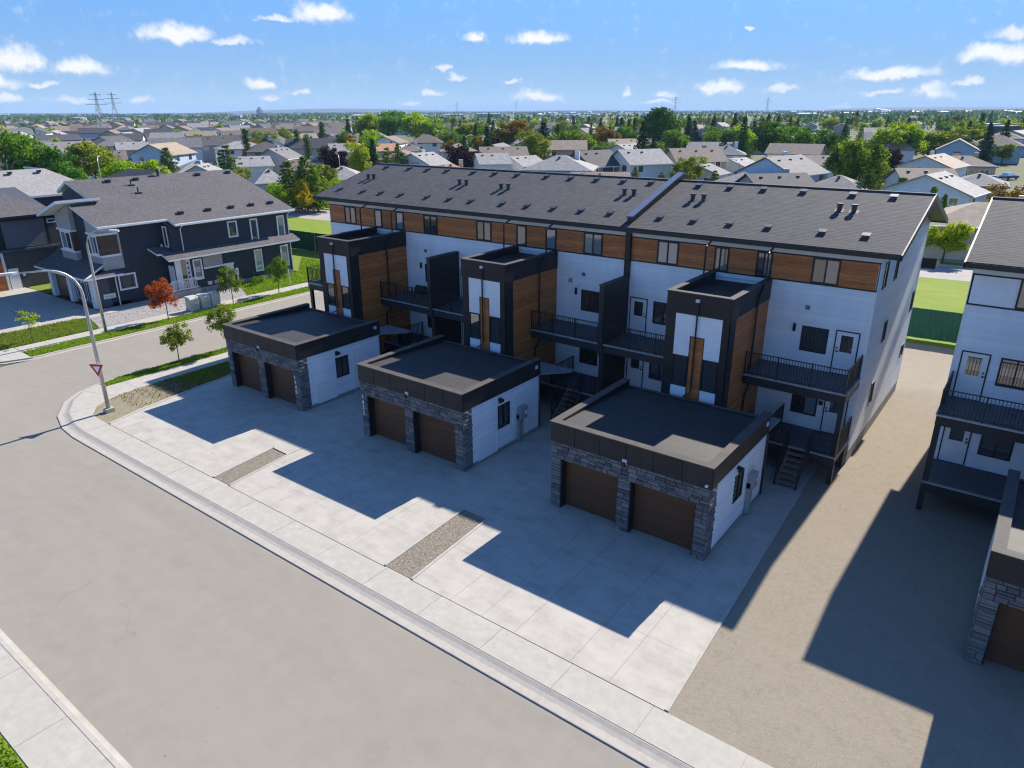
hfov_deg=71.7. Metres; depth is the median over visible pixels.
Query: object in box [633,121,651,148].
spruce tree
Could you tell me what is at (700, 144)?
house
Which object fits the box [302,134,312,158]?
poplar tree
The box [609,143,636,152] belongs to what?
house
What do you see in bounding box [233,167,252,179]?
broadleaf tree
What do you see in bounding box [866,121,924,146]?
broadleaf tree
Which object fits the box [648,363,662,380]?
window
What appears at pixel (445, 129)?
broadleaf tree
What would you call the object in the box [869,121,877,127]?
broadleaf tree
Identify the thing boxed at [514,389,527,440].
side door
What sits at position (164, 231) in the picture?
window
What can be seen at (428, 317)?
window
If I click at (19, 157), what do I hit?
broadleaf tree
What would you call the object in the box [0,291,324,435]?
side road
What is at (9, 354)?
corner ramp
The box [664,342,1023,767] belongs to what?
gravel lane
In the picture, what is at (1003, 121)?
broadleaf tree
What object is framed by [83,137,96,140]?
house
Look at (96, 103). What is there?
power pylon
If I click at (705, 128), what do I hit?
broadleaf tree
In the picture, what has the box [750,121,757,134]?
spruce tree
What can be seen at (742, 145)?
spruce tree
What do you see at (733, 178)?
house
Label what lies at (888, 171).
broadleaf tree
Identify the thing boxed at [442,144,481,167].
broadleaf tree
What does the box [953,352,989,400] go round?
door
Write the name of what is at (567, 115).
warehouse
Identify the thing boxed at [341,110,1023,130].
woodland
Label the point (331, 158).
broadleaf tree
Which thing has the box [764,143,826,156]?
house
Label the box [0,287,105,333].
house driveway
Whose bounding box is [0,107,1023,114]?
hills
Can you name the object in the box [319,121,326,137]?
poplar tree
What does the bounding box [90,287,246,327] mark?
rock bed
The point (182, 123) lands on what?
house
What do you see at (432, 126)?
broadleaf tree
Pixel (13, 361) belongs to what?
kerb
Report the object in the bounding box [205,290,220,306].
utility box
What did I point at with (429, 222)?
window
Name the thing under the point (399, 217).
window
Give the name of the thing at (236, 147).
house
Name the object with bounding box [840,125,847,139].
spruce tree
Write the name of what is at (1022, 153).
house
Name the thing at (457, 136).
broadleaf tree
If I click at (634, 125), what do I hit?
spruce tree
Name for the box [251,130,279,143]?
broadleaf tree
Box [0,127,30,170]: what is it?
broadleaf tree
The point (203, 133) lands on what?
house
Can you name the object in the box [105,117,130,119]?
warehouse
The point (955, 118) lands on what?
broadleaf tree
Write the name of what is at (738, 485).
window
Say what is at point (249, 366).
garage door
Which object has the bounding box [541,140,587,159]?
house
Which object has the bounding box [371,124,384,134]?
broadleaf tree
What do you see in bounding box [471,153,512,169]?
house
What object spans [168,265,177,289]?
front door
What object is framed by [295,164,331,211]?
pine tree
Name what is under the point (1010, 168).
ground
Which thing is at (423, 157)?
house
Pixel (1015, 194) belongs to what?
broadleaf tree
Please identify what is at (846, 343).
door
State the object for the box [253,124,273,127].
house
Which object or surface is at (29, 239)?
house
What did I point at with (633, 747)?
kerb
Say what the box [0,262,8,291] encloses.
wood door
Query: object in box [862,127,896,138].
house
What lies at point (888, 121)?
spruce tree
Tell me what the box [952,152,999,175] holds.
house
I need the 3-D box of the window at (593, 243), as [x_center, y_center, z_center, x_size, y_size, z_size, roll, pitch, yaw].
[4.208,-7.257,36.691,1.120,1.100,0.100,15,26,34]
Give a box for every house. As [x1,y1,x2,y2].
[0,124,20,127]
[0,129,34,135]
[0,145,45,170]
[0,166,73,205]
[0,187,60,291]
[31,127,53,134]
[33,134,81,141]
[34,169,299,308]
[39,141,98,154]
[50,126,70,133]
[52,130,65,133]
[69,126,95,133]
[69,155,123,178]
[77,128,109,137]
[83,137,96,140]
[92,125,111,129]
[92,135,135,144]
[97,138,125,150]
[98,130,120,136]
[105,168,163,177]
[109,122,124,128]
[109,133,145,141]
[111,151,127,161]
[114,142,148,160]
[116,126,132,132]
[119,122,135,126]
[128,128,149,132]
[128,142,197,166]
[137,125,158,128]
[143,129,176,133]
[144,119,156,123]
[148,138,203,161]
[149,132,186,137]
[155,122,175,126]
[158,125,172,128]
[170,160,203,172]
[173,119,185,122]
[173,126,192,130]
[178,122,199,125]
[181,131,218,136]
[182,136,234,161]
[185,160,223,171]
[186,123,208,130]
[201,122,218,124]
[207,124,216,130]
[210,127,232,133]
[212,135,251,140]
[213,141,255,166]
[219,130,247,134]
[222,122,241,126]
[229,125,249,129]
[231,156,274,175]
[242,122,254,127]
[242,142,279,155]
[247,128,277,139]
[247,169,288,190]
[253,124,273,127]
[257,135,285,146]
[257,145,301,175]
[271,122,287,126]
[274,125,299,132]
[279,123,297,124]
[284,138,334,160]
[285,156,324,181]
[291,133,317,137]
[292,126,318,132]
[303,123,318,125]
[304,121,318,123]
[313,129,332,137]
[318,166,359,190]
[319,121,331,126]
[325,132,357,142]
[326,129,352,135]
[326,143,359,167]
[329,122,345,127]
[331,125,352,132]
[360,141,395,157]
[376,135,407,148]
[377,150,413,162]
[393,149,452,165]
[400,141,419,152]
[410,134,442,154]
[439,140,477,166]
[445,159,462,166]
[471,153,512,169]
[477,143,509,150]
[478,144,528,155]
[510,155,542,169]
[520,151,598,172]
[534,125,553,133]
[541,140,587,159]
[569,147,620,171]
[570,172,629,175]
[579,124,595,130]
[579,128,596,135]
[605,137,652,147]
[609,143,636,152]
[611,148,673,178]
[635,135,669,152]
[665,145,728,173]
[680,163,729,180]
[686,142,732,147]
[697,128,704,141]
[715,172,747,181]
[716,122,729,130]
[720,142,746,158]
[725,157,754,176]
[733,151,830,181]
[735,169,818,186]
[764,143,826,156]
[767,155,833,178]
[804,122,817,129]
[816,175,866,188]
[833,123,850,134]
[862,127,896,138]
[864,132,878,142]
[878,171,991,206]
[882,168,959,186]
[883,142,916,162]
[894,151,970,176]
[917,121,924,129]
[923,195,1023,260]
[935,138,980,155]
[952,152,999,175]
[960,173,1009,201]
[972,135,1023,163]
[995,131,1023,142]
[1011,130,1023,143]
[1012,139,1023,156]
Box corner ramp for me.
[0,348,29,360]
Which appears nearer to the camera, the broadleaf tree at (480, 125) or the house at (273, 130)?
the house at (273, 130)
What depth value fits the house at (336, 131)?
326.64 m
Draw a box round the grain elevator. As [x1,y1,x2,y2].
[256,107,270,116]
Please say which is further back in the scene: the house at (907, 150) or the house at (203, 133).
the house at (203, 133)
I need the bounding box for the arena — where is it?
[872,108,908,111]
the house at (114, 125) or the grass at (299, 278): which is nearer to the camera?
the grass at (299, 278)
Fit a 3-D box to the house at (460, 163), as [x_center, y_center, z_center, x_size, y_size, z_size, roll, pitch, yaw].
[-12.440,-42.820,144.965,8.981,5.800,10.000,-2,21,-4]
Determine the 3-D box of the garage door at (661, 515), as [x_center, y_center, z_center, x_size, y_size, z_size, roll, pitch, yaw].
[5.649,4.787,26.131,2.570,2.200,0.080,15,26,34]
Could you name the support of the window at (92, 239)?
in the house at (187, 233)
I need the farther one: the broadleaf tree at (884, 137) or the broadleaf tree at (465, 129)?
the broadleaf tree at (465, 129)
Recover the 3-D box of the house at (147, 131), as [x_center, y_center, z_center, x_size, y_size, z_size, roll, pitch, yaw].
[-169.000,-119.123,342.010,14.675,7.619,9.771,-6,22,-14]
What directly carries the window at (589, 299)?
in the townhouse row at (790, 306)
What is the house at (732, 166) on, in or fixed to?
on the ground at (1010, 168)
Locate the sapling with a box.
[15,309,39,341]
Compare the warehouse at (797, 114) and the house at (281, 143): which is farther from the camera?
the warehouse at (797, 114)
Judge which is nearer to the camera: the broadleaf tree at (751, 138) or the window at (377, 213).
the window at (377, 213)
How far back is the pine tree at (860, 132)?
293.37 m
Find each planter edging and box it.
[213,447,288,484]
[384,508,488,578]
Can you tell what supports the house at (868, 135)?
on the ground at (1010, 168)
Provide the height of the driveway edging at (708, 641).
0.040 m
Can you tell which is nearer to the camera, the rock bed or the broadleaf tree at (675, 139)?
the rock bed
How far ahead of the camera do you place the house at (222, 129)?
364.21 m
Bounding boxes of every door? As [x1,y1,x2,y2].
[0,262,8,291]
[7,268,22,288]
[56,274,69,297]
[75,279,92,305]
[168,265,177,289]
[238,354,261,391]
[270,364,296,404]
[352,345,367,389]
[373,398,406,444]
[419,413,455,462]
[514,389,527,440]
[565,461,616,521]
[627,358,642,386]
[629,298,646,335]
[633,484,695,549]
[741,451,757,513]
[821,401,846,433]
[831,331,858,374]
[938,427,970,464]
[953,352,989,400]
[985,603,1023,671]
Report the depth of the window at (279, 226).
68.43 m
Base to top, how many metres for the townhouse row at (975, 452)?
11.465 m
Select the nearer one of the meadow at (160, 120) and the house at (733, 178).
the house at (733, 178)
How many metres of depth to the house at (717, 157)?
153.22 m
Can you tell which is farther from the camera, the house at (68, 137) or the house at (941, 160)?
the house at (68, 137)
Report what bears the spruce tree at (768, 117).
on the ground at (1010, 168)
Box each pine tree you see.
[158,147,180,172]
[212,145,242,172]
[275,161,297,206]
[283,156,328,209]
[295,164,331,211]
[381,147,394,163]
[392,143,403,162]
[398,153,408,163]
[630,167,639,176]
[679,160,697,179]
[709,170,718,180]
[856,128,863,140]
[856,169,878,189]
[890,177,907,185]
[930,186,943,204]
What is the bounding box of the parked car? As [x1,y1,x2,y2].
[999,173,1018,179]
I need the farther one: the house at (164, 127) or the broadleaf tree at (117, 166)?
the house at (164, 127)
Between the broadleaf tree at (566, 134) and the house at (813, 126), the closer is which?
the broadleaf tree at (566, 134)
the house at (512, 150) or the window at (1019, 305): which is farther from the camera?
the house at (512, 150)
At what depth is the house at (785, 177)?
113.44 m
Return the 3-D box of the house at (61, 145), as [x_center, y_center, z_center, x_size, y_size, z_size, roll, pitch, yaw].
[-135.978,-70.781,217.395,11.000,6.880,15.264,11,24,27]
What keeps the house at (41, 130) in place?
on the ground at (1010, 168)
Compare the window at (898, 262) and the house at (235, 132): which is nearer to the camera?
the window at (898, 262)
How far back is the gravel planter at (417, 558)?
26.29 m
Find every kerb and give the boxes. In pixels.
[0,290,318,364]
[0,629,132,767]
[57,353,692,767]
[290,206,972,268]
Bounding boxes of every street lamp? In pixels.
[0,270,114,413]
[86,229,119,332]
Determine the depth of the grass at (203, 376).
43.16 m
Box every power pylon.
[86,93,106,127]
[105,93,120,122]
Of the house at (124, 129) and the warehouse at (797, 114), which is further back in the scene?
the warehouse at (797, 114)
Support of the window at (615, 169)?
in the house at (604, 160)
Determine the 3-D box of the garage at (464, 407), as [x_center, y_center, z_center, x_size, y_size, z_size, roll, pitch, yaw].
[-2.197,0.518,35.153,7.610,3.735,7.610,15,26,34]
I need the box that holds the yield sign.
[89,364,102,376]
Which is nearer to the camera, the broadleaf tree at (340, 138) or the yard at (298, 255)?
the yard at (298, 255)
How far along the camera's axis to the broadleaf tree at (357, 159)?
152.93 m
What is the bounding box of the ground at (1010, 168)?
[0,110,1023,764]
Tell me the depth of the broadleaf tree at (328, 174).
128.05 m
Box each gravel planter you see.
[215,448,285,484]
[387,510,484,578]
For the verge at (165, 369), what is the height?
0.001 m
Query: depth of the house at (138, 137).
267.57 m
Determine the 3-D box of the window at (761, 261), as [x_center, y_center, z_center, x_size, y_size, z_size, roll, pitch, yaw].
[11.277,-5.360,31.690,0.690,1.100,0.100,15,26,34]
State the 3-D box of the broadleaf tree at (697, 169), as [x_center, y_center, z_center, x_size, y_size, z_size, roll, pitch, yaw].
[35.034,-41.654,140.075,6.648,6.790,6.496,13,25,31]
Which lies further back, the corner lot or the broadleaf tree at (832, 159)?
the broadleaf tree at (832, 159)
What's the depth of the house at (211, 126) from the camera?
531.16 m
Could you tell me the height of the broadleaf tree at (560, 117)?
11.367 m
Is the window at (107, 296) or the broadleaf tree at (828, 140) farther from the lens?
the broadleaf tree at (828, 140)
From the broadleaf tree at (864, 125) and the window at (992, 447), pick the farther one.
the broadleaf tree at (864, 125)
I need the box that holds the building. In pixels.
[956,123,1021,132]
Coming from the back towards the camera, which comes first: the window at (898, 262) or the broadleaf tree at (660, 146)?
the broadleaf tree at (660, 146)
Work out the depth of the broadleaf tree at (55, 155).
115.28 m
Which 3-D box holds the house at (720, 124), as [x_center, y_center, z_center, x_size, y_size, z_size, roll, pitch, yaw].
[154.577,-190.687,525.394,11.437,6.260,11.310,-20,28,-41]
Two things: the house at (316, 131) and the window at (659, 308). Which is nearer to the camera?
the window at (659, 308)
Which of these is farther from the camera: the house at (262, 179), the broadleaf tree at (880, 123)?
the broadleaf tree at (880, 123)
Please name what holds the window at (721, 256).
in the townhouse row at (790, 306)
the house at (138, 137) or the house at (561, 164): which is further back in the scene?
the house at (138, 137)
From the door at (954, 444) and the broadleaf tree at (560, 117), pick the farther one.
the broadleaf tree at (560, 117)
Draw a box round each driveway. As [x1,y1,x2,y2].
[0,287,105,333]
[110,376,819,710]
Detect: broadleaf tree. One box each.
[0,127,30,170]
[0,132,52,169]
[29,144,76,175]
[36,160,89,179]
[48,137,60,141]
[64,141,120,178]
[96,159,138,177]
[132,159,171,173]
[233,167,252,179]
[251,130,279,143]
[275,127,292,138]
[316,145,348,169]
[316,163,338,187]
[333,130,349,142]
[343,134,356,142]
[344,141,372,171]
[352,119,374,131]
[355,112,383,132]
[357,129,384,141]
[357,139,379,161]
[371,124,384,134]
[377,109,406,135]
[399,111,430,139]
[421,117,444,137]
[437,126,451,137]
[438,132,455,143]
[439,139,457,155]
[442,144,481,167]
[452,122,479,142]
[454,134,472,147]
[468,124,483,136]
[471,136,483,149]
[473,121,489,135]
[482,137,501,143]
[492,125,511,145]
[497,119,537,141]
[513,128,551,159]
[529,119,539,128]
[545,130,576,139]
[552,120,569,132]
[557,115,566,122]
[560,128,596,149]
[565,124,578,131]
[587,133,598,142]
[589,116,597,122]
[592,125,621,143]
[594,141,615,149]
[617,125,638,138]
[635,117,643,124]
[641,107,684,140]
[648,141,665,150]
[658,129,690,151]
[669,155,707,178]
[700,130,720,141]
[703,125,722,136]
[718,128,735,141]
[724,125,754,143]
[738,114,743,121]
[747,134,757,152]
[752,120,788,153]
[771,124,821,143]
[800,127,842,154]
[815,129,833,135]
[821,117,832,129]
[823,141,875,176]
[827,118,839,132]
[832,136,891,180]
[848,116,858,124]
[856,122,869,129]
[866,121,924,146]
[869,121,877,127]
[875,118,883,127]
[877,166,898,179]
[882,147,903,169]
[886,120,911,130]
[898,128,929,155]
[919,126,994,154]
[920,132,943,155]
[925,221,975,261]
[936,115,947,123]
[937,121,953,130]
[953,114,962,121]
[957,120,987,140]
[984,182,1023,201]
[991,143,1016,164]
[999,118,1023,125]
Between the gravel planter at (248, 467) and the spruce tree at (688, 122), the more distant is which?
the spruce tree at (688, 122)
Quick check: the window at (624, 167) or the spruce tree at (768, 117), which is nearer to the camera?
the window at (624, 167)
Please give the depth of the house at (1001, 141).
206.79 m
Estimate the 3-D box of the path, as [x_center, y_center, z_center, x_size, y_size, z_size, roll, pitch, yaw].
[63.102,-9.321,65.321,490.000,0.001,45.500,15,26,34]
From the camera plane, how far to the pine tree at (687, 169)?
134.50 m
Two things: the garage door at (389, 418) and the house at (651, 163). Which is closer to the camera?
the garage door at (389, 418)
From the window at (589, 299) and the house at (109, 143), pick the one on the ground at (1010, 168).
the house at (109, 143)
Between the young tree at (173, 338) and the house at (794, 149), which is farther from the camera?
the house at (794, 149)
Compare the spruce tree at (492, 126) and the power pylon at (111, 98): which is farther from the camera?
the power pylon at (111, 98)
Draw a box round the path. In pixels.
[294,203,963,263]
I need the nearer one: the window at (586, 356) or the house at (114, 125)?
the window at (586, 356)
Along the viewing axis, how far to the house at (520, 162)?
162.80 m
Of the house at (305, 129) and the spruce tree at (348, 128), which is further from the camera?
the house at (305, 129)
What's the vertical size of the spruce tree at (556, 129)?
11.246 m
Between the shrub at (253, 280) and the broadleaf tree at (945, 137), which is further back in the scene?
the broadleaf tree at (945, 137)
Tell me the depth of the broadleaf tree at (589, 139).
199.77 m
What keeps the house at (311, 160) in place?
on the ground at (1010, 168)
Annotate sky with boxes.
[0,0,1023,112]
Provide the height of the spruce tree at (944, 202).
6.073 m
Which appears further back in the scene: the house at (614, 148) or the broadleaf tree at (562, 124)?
the broadleaf tree at (562, 124)
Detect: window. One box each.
[46,218,55,222]
[59,230,73,250]
[89,235,98,254]
[103,293,115,299]
[117,272,137,290]
[161,226,168,247]
[192,258,204,279]
[226,220,238,237]
[249,218,259,239]
[253,249,263,271]
[276,215,285,235]
[280,244,289,264]
[335,354,349,377]
[344,206,356,223]
[374,209,382,226]
[395,212,403,229]
[423,215,437,234]
[427,314,431,327]
[476,221,491,241]
[497,401,509,428]
[516,225,526,245]
[545,228,556,249]
[579,347,597,365]
[581,289,598,312]
[583,232,602,255]
[613,167,618,171]
[622,164,626,171]
[638,166,643,172]
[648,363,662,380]
[652,301,666,325]
[656,240,678,264]
[713,247,729,271]
[732,468,744,503]
[755,251,772,276]
[790,394,817,416]
[799,325,828,353]
[810,257,841,285]
[867,380,874,405]
[881,320,887,342]
[882,260,890,289]
[893,261,899,280]
[899,342,904,357]
[909,291,914,311]
[947,197,958,205]
[977,435,1014,461]
[979,170,989,174]
[995,358,1023,390]
[1014,280,1023,309]
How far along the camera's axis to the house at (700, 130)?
333.77 m
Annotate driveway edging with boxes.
[108,374,230,423]
[664,491,801,711]
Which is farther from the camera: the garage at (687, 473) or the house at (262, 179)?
the house at (262, 179)
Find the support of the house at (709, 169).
on the ground at (1010, 168)
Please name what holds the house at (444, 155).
on the ground at (1010, 168)
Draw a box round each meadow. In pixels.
[74,119,227,121]
[722,115,830,117]
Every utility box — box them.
[184,295,201,311]
[195,292,212,309]
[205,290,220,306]
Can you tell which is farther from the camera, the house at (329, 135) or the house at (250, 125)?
the house at (250, 125)
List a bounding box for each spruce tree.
[344,119,353,134]
[368,139,379,167]
[460,135,470,167]
[470,124,479,138]
[482,126,494,146]
[489,120,495,137]
[537,122,551,152]
[554,124,559,136]
[588,123,593,134]
[613,115,618,129]
[615,118,625,135]
[626,119,632,131]
[632,118,637,131]
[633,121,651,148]
[649,136,657,148]
[681,123,692,147]
[683,116,693,145]
[691,120,701,141]
[703,119,715,137]
[719,136,729,147]
[729,113,737,128]
[733,116,752,159]
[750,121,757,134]
[765,113,771,123]
[788,116,792,126]
[840,118,849,139]
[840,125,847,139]
[856,144,887,188]
[884,116,890,127]
[941,194,948,207]
[965,121,972,138]
[977,113,986,125]
[978,121,996,163]
[986,110,993,122]
[1000,119,1011,137]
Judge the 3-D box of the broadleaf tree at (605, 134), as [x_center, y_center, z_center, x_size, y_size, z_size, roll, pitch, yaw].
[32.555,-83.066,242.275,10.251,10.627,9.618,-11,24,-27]
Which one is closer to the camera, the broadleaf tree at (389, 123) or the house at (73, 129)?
the broadleaf tree at (389, 123)
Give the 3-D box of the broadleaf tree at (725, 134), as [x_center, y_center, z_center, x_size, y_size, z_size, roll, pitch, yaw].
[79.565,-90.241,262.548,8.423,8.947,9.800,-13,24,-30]
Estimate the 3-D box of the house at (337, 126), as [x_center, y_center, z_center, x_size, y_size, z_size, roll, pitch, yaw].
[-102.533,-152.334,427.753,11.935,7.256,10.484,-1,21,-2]
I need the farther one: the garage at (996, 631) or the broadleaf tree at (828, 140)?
the broadleaf tree at (828, 140)
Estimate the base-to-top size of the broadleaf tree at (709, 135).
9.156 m
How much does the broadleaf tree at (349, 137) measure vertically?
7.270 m
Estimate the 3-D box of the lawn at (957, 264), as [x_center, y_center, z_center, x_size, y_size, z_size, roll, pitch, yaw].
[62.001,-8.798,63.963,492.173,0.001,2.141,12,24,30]
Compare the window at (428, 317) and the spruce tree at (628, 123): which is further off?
the spruce tree at (628, 123)
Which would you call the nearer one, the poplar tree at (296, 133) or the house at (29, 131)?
the poplar tree at (296, 133)
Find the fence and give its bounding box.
[289,230,962,342]
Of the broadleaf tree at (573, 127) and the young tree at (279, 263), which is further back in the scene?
the broadleaf tree at (573, 127)
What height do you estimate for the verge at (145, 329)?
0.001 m
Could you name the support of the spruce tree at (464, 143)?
on the ground at (1010, 168)
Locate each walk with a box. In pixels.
[0,644,114,767]
[15,282,307,353]
[69,382,138,431]
[98,288,225,313]
[124,352,228,387]
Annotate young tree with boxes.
[144,277,179,319]
[159,320,193,360]
[204,303,236,337]
[216,266,243,302]
[265,182,287,201]
[265,255,289,292]
[292,178,309,213]
[328,177,342,186]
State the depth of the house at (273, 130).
331.16 m
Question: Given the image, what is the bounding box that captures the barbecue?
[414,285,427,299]
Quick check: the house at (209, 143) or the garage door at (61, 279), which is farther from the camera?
the house at (209, 143)
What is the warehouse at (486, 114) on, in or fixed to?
on the ground at (1010, 168)
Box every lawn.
[0,734,26,767]
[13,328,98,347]
[288,217,969,348]
[290,204,963,265]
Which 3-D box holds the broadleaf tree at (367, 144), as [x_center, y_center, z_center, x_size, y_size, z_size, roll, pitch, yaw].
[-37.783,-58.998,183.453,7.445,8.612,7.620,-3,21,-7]
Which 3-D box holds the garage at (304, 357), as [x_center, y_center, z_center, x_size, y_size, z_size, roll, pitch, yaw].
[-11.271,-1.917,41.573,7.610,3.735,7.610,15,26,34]
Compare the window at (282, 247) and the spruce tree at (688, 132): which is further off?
the spruce tree at (688, 132)
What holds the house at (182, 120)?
on the ground at (1010, 168)
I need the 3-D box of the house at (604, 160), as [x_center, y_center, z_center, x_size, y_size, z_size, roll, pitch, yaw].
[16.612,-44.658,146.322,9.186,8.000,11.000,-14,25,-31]
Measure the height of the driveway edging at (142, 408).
0.060 m
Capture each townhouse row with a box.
[306,163,947,490]
[916,196,1023,511]
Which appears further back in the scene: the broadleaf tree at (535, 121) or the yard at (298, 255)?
the broadleaf tree at (535, 121)
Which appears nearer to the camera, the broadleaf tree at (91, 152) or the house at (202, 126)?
the broadleaf tree at (91, 152)
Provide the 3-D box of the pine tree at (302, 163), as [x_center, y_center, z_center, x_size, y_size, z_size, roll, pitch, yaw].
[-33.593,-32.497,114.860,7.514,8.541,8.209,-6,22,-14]
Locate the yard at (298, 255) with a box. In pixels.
[235,248,319,295]
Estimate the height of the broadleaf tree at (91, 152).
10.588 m
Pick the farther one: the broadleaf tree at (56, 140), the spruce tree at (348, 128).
the spruce tree at (348, 128)
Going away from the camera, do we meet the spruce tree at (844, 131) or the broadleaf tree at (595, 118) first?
the spruce tree at (844, 131)
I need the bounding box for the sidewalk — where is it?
[85,424,772,767]
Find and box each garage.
[221,303,411,410]
[356,335,573,470]
[550,378,780,560]
[963,469,1023,671]
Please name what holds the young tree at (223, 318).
on the verge at (165, 369)
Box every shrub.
[249,277,259,284]
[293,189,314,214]
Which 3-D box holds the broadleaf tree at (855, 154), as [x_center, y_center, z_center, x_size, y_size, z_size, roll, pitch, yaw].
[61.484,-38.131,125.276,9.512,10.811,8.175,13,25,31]
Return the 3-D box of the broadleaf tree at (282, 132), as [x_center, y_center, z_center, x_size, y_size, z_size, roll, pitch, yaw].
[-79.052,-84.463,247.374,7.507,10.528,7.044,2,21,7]
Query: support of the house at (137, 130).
on the ground at (1010, 168)
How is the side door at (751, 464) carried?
in the garage at (687, 473)
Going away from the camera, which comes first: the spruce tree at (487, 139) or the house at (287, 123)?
the spruce tree at (487, 139)
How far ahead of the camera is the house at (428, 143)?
245.50 m
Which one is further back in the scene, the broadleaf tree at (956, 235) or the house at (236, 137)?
the house at (236, 137)
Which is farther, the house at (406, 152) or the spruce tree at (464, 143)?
the house at (406, 152)
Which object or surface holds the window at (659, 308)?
in the townhouse row at (790, 306)
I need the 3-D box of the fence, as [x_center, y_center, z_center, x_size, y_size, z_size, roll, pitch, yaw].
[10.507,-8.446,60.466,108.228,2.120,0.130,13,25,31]
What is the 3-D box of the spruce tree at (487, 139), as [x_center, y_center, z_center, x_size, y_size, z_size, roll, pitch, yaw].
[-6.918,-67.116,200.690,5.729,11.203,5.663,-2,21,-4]
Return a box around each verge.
[28,290,308,356]
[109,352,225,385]
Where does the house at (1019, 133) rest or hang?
on the ground at (1010, 168)
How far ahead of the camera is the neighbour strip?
64.84 m
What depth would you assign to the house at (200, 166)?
136.62 m
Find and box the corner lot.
[93,368,221,423]
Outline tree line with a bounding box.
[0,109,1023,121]
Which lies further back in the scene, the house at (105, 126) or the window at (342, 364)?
the house at (105, 126)
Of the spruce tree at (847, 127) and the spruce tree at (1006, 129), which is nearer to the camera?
the spruce tree at (1006, 129)
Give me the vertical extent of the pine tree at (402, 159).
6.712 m
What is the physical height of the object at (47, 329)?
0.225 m
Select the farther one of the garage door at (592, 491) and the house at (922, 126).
the house at (922, 126)
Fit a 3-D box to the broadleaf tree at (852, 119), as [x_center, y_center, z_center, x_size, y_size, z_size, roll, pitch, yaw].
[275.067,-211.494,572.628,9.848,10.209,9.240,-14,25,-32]
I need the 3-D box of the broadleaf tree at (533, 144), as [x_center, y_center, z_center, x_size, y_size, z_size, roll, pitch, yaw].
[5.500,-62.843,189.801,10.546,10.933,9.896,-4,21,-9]
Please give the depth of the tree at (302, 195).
109.53 m
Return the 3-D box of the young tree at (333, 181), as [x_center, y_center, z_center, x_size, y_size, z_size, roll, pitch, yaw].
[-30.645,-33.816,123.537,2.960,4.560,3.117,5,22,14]
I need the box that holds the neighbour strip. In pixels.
[29,283,51,292]
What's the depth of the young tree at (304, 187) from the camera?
110.11 m
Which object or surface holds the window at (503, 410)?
in the garage at (464, 407)
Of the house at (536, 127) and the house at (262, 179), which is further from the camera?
the house at (536, 127)
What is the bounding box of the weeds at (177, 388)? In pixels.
[111,361,230,406]
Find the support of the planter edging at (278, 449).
on the gravel planter at (248, 467)
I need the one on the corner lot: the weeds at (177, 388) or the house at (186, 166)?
the weeds at (177, 388)
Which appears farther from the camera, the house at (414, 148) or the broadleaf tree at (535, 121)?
the broadleaf tree at (535, 121)
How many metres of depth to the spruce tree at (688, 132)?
250.11 m
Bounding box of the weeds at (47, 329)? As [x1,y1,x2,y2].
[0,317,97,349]
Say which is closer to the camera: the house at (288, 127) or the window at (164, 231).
the window at (164, 231)
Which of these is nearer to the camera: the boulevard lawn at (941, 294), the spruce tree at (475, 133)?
the boulevard lawn at (941, 294)
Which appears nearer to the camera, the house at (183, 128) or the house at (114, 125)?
the house at (183, 128)
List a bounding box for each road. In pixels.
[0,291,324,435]
[0,396,646,767]
[287,207,972,281]
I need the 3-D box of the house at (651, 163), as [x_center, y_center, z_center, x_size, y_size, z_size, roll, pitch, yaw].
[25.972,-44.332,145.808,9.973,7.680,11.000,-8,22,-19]
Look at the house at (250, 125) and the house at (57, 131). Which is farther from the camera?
the house at (250, 125)
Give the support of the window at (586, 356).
in the townhouse row at (790, 306)
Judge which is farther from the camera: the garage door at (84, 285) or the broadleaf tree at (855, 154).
the broadleaf tree at (855, 154)
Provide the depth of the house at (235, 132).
316.19 m
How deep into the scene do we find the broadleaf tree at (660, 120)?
232.01 m
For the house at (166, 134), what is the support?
on the ground at (1010, 168)
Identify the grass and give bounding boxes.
[165,361,230,383]
[236,257,319,294]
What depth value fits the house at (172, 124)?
524.17 m
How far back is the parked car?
159.78 m
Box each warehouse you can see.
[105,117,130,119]
[477,113,501,117]
[553,114,583,117]
[792,113,818,117]
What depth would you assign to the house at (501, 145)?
219.16 m
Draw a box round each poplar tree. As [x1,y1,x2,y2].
[240,128,250,155]
[291,129,300,141]
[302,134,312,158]
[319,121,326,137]
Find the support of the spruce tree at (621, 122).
on the ground at (1010, 168)
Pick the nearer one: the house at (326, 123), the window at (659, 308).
the window at (659, 308)
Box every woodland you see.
[0,115,338,127]
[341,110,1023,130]
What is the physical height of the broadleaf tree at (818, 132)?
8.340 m
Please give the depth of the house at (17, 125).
521.72 m
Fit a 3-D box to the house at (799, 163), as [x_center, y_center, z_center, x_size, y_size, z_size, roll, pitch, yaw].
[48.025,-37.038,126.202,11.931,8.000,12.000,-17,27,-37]
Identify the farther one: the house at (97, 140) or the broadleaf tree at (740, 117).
the broadleaf tree at (740, 117)

